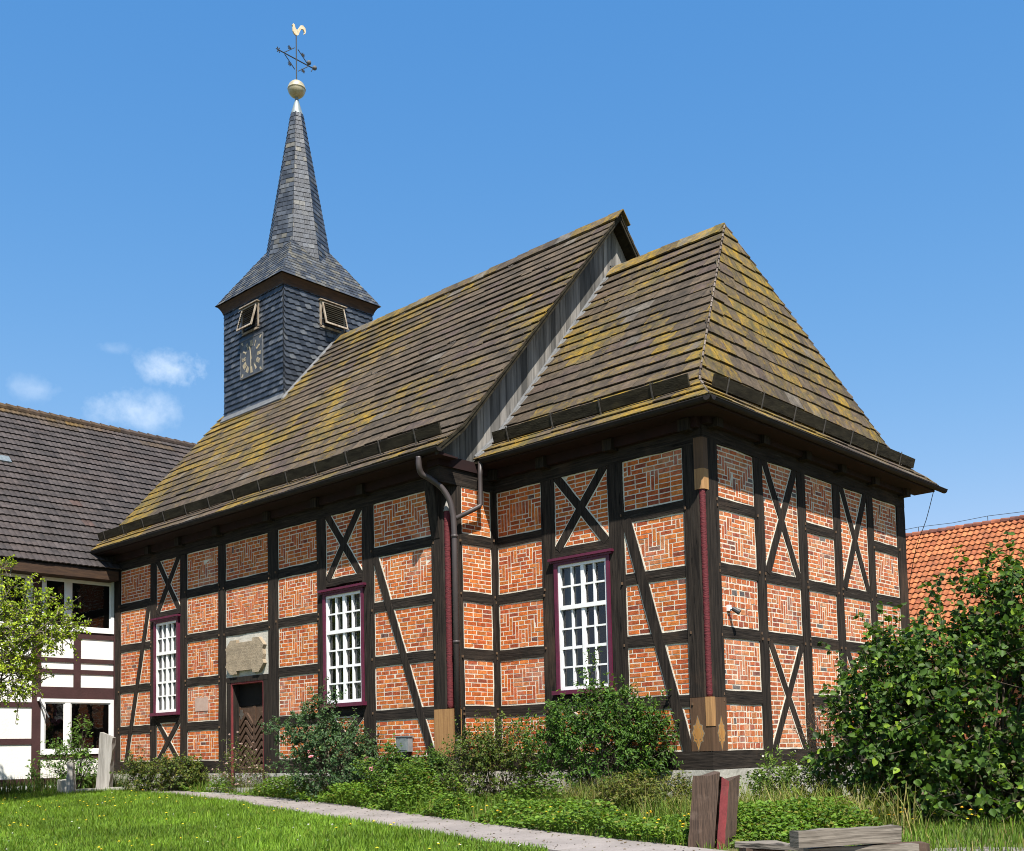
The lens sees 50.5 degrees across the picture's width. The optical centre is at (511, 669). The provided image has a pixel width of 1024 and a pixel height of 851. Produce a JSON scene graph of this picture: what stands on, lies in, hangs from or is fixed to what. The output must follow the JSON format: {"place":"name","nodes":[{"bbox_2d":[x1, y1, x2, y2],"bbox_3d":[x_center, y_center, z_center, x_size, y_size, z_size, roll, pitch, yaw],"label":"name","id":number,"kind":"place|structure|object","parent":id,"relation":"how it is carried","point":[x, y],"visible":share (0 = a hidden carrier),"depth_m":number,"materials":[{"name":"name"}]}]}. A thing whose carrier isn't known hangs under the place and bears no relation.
{"place":"outdoors","nodes":[
{"label":"outdoors","id":0,"kind":"place"},
{"bbox_2d":[0,769,131,796],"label":"shrubs","id":1,"kind":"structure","parent":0,"point":[35,787],"depth_m":26.62,"materials":[{"name":"green plant"}]},
{"bbox_2d":[139,789,724,850],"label":"path","id":2,"kind":"structure","parent":0,"point":[564,842],"depth_m":15.02,"materials":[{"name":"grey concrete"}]},
{"bbox_2d":[0,0,1023,532],"label":"sky","id":3,"kind":"structure","parent":0,"point":[866,156],"materials":[{"name":"blue"}]},
{"bbox_2d":[4,774,1023,850],"bbox_3d":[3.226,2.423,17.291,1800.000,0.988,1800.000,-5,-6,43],"label":"ground","id":4,"kind":"structure","parent":0,"point":[727,849],"depth_m":13.41,"materials":[{"name":"green plant"}]},
{"bbox_2d":[0,554,91,724],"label":"maple tree","id":5,"kind":"object","parent":4,"relation":"on","point":[24,639],"visible":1,"depth_m":23.08,"materials":[{"name":"green plant"}]},
{"bbox_2d":[25,714,97,788],"bbox_3d":[-11.101,2.093,26.976,1.820,1.969,0.977,-2,-4,3],"label":"elder sapling","id":6,"kind":"object","parent":4,"relation":"on","point":[77,753],"visible":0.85,"depth_m":26.85,"materials":[{"name":"green plant"}]},
{"bbox_2d":[57,779,68,793],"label":"stone block","id":7,"kind":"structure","parent":4,"relation":"on","point":[62,784],"depth_m":26.11,"materials":[{"name":"grey stone"}]},
{"bbox_2d":[66,762,75,792],"bbox_3d":[-10.646,2.643,26.205,0.218,0.816,0.150,-1,-4,0],"label":"short post","id":8,"kind":"object","parent":4,"relation":"on","point":[71,777],"visible":0.87,"depth_m":26.15,"materials":[{"name":"grey stone"}]},
{"bbox_2d":[0,402,195,792],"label":"timber house","id":9,"kind":"structure","parent":4,"relation":"on","point":[71,488],"depth_m":28.74,"materials":[{"name":"white paint"}]},
{"bbox_2d":[0,572,29,627],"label":"window","id":10,"kind":"structure","parent":9,"relation":"in","point":[23,577],"depth_m":27.16,"materials":[{"name":"white paint"}]},
{"bbox_2d":[40,698,113,754],"bbox_3d":[-11.257,1.473,28.115,0.130,1.420,1.925,-5,-6,43],"label":"window","id":11,"kind":"structure","parent":9,"relation":"in","point":[61,712],"depth_m":28.03,"materials":[{"name":"white paint"}]},
{"bbox_2d":[42,576,113,633],"bbox_3d":[-11.328,-1.678,28.346,0.130,1.400,1.925,-5,-6,43],"label":"window","id":12,"kind":"structure","parent":9,"relation":"in","point":[96,599],"depth_m":28.52,"materials":[{"name":"white paint"}]},
{"bbox_2d":[76,787,122,791],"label":"stone kerb","id":13,"kind":"structure","parent":4,"relation":"on","point":[98,789],"depth_m":26.41,"materials":[{"name":"grey stone"}]},
{"bbox_2d":[96,732,115,787],"bbox_3d":[-10.076,2.287,26.923,0.442,1.485,0.233,-1,-4,0],"label":"leaning post","id":14,"kind":"object","parent":4,"relation":"on","point":[107,745],"visible":0.92,"depth_m":26.83,"materials":[{"name":"beige stone"}]},
{"bbox_2d":[109,745,213,791],"bbox_3d":[-7.994,2.336,25.391,2.662,1.252,1.154,-1,-4,-1],"label":"golden shrub","id":15,"kind":"object","parent":4,"relation":"on","point":[193,772],"visible":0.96,"depth_m":25.21,"materials":[{"name":"green plant"}]},
{"bbox_2d":[2,789,459,850],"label":"lawn flowers","id":16,"kind":"object","parent":4,"relation":"on","point":[183,823],"visible":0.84,"depth_m":18.39,"materials":[{"name":"yellow plant"}]},
{"bbox_2d":[204,731,284,792],"bbox_3d":[-5.606,2.056,23.620,2.309,1.465,1.078,-1,-4,-3],"label":"seed head plant","id":17,"kind":"object","parent":4,"relation":"on","point":[261,770],"visible":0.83,"depth_m":23.60,"materials":[{"name":"green plant"}]},
{"bbox_2d":[0,792,543,850],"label":"lawn clover","id":18,"kind":"object","parent":4,"relation":"on","point":[248,826],"visible":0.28,"depth_m":15.80,"materials":[{"name":"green plant"}]},
{"bbox_2d":[0,786,550,850],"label":"grass","id":19,"kind":"structure","parent":4,"relation":"on","point":[185,808],"depth_m":16.50,"materials":[{"name":"green plant"}]},
{"bbox_2d":[257,676,389,801],"bbox_3d":[-3.544,1.416,21.029,2.646,2.563,1.426,-2,-4,4],"label":"rose bush","id":20,"kind":"object","parent":4,"relation":"on","point":[318,737],"visible":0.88,"depth_m":20.84,"materials":[{"name":"green plant"}]},
{"bbox_2d":[369,733,460,799],"bbox_3d":[-1.722,1.798,19.280,1.636,1.374,1.038,-2,-4,4],"label":"nettle clump","id":21,"kind":"object","parent":4,"relation":"on","point":[432,754],"visible":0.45,"depth_m":19.16,"materials":[{"name":"green plant"}]},
{"bbox_2d":[350,754,568,814],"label":"wall weeds","id":22,"kind":"object","parent":4,"relation":"on","point":[414,776],"depth_m":18.22,"materials":[{"name":"green plant"}]},
{"bbox_2d":[432,708,559,799],"bbox_3d":[-0.249,1.617,18.728,2.259,1.894,1.632,-1,-4,-10],"label":"bramble tangle","id":23,"kind":"object","parent":4,"relation":"on","point":[482,748],"visible":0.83,"depth_m":18.45,"materials":[{"name":"green plant"}]},
{"bbox_2d":[90,23,947,800],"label":"church","id":24,"kind":"structure","parent":4,"relation":"on","point":[518,485],"depth_m":21.16,"materials":[{"name":"brick"}]},
{"bbox_2d":[149,614,180,716],"bbox_3d":[-8.406,-0.083,27.094,1.360,2.455,0.670,-5,-6,43],"label":"window","id":25,"kind":"structure","parent":24,"relation":"in","point":[170,624],"depth_m":27.04,"materials":[{"name":"paint"}]},
{"bbox_2d":[226,674,268,786],"bbox_3d":[-5.829,1.397,24.515,1.731,2.500,0.394,-5,-6,43],"label":"door","id":26,"kind":"structure","parent":24,"relation":"in","point":[252,691],"depth_m":24.67,"materials":[{"name":"wood"}]},
{"bbox_2d":[236,299,259,335],"bbox_3d":[-7.478,-9.964,30.731,0.900,0.800,0.299,-5,-6,43],"label":"louvre window","id":27,"kind":"structure","parent":24,"relation":"in","point":[252,305],"depth_m":30.72,"materials":[{"name":"brown wood"}]},
{"bbox_2d":[319,298,348,333],"bbox_3d":[-5.051,-10.049,30.866,0.299,0.800,0.940,-5,-6,43],"label":"louvre window","id":28,"kind":"structure","parent":24,"relation":"in","point":[324,303],"depth_m":30.85,"materials":[{"name":"brown wood"}]},
{"bbox_2d":[317,582,366,707],"bbox_3d":[-3.260,-0.459,22.260,1.500,2.445,0.670,-5,-6,43],"label":"window","id":29,"kind":"structure","parent":24,"relation":"in","point":[345,604],"depth_m":22.24,"materials":[{"name":"paint"}]},
{"bbox_2d":[395,736,413,757],"bbox_3d":[-2.033,1.463,20.583,0.380,0.420,0.180,-5,-6,43],"label":"floodlight","id":30,"kind":"object","parent":24,"relation":"attached to","point":[406,742],"visible":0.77,"depth_m":20.50,"materials":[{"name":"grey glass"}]},
{"bbox_2d":[547,548,616,694],"bbox_3d":[1.427,-0.809,19.453,1.460,2.480,0.670,-5,-6,43],"label":"window","id":31,"kind":"structure","parent":24,"relation":"in","point":[582,582],"depth_m":19.63,"materials":[{"name":"paint"}]},
{"bbox_2d":[726,605,740,614],"bbox_3d":[3.665,-0.988,17.932,0.238,0.177,0.092,-4,-5,31],"label":"wall spotlight","id":32,"kind":"object","parent":24,"relation":"attached to","point":[734,609],"depth_m":17.90,"materials":[{"name":"white plastic"}]},
{"bbox_2d":[154,775,886,845],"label":"weeds","id":33,"kind":"object","parent":4,"relation":"on","point":[574,811],"visible":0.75,"depth_m":14.04,"materials":[{"name":"green plant"}]},
{"bbox_2d":[508,646,683,798],"bbox_3d":[1.435,1.018,17.886,2.998,2.851,1.574,-2,-4,10],"label":"rowan shrub","id":34,"kind":"object","parent":4,"relation":"on","point":[565,738],"visible":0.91,"depth_m":17.64,"materials":[{"name":"green plant"}]},
{"bbox_2d":[586,768,691,811],"bbox_3d":[2.175,1.832,15.906,2.120,0.792,1.108,-1,-4,-9],"label":"yellow weed clump","id":35,"kind":"object","parent":4,"relation":"on","point":[620,787],"visible":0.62,"depth_m":15.77,"materials":[{"name":"green plant"}]},
{"bbox_2d":[688,771,739,848],"bbox_3d":[2.241,1.615,12.180,0.601,0.943,0.437,-1,-4,-5],"label":"post offcut","id":36,"kind":"object","parent":4,"relation":"on","point":[714,807],"visible":1,"depth_m":12.04,"materials":[{"name":"brown wood"}]},
{"bbox_2d":[507,776,944,833],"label":"tall grass","id":37,"kind":"structure","parent":4,"relation":"on","point":[863,803],"depth_m":13.21,"materials":[{"name":"green plant"}]},
{"bbox_2d":[472,802,982,832],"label":"verge flowers","id":38,"kind":"object","parent":4,"relation":"on","point":[934,813],"visible":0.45,"depth_m":13.26,"materials":[{"name":"yellow plant"}]},
{"bbox_2d":[739,848,787,850],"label":"old beam","id":39,"kind":"structure","parent":4,"relation":"on","point":[747,849],"depth_m":10.32,"materials":[{"name":"grey wood"}]},
{"bbox_2d":[735,840,834,850],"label":"old beam","id":40,"kind":"structure","parent":39,"relation":"on","point":[772,844],"depth_m":10.22,"materials":[{"name":"grey wood"}]},
{"bbox_2d":[739,737,856,804],"bbox_3d":[3.950,1.519,14.835,1.661,1.215,1.288,-3,-5,23],"label":"nettle clump","id":41,"kind":"object","parent":4,"relation":"on","point":[790,771],"visible":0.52,"depth_m":14.79,"materials":[{"name":"green plant"}]},
{"bbox_2d":[790,686,863,801],"bbox_3d":[4.459,1.159,15.121,1.069,1.862,0.863,-3,-5,27],"label":"dry weed","id":42,"kind":"object","parent":4,"relation":"on","point":[818,729],"visible":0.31,"depth_m":15.16,"materials":[{"name":"green plant"}]},
{"bbox_2d":[862,841,929,850],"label":"old beam","id":43,"kind":"structure","parent":4,"relation":"on","point":[924,846],"depth_m":10.00,"materials":[{"name":"wood"}]},
{"bbox_2d":[801,531,1023,827],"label":"hazel bush","id":44,"kind":"object","parent":4,"relation":"on","point":[922,754],"visible":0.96,"depth_m":13.63,"materials":[{"name":"green plant"}]},
{"bbox_2d":[905,511,1023,764],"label":"barn","id":45,"kind":"structure","parent":4,"relation":"on","point":[935,553],"depth_m":39.23,"materials":[{"name":"orange tile"}]},
{"bbox_2d":[930,847,1023,850],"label":"gravel verge","id":46,"kind":"structure","parent":4,"relation":"on","point":[955,849],"depth_m":10.80,"materials":[{"name":"grey gravel"}]},
{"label":"old beam","id":47,"kind":"object","parent":4,"relation":"on","visible":0},
{"bbox_2d":[803,843,918,850],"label":"old beam","id":48,"kind":"structure","parent":47,"relation":"on","point":[892,847],"depth_m":9.71,"materials":[{"name":"grey wood"}]},
{"bbox_2d":[789,824,901,847],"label":"old beam","id":49,"kind":"structure","parent":48,"relation":"on","point":[828,837],"depth_m":9.62,"materials":[{"name":"grey wood"}]}
]}

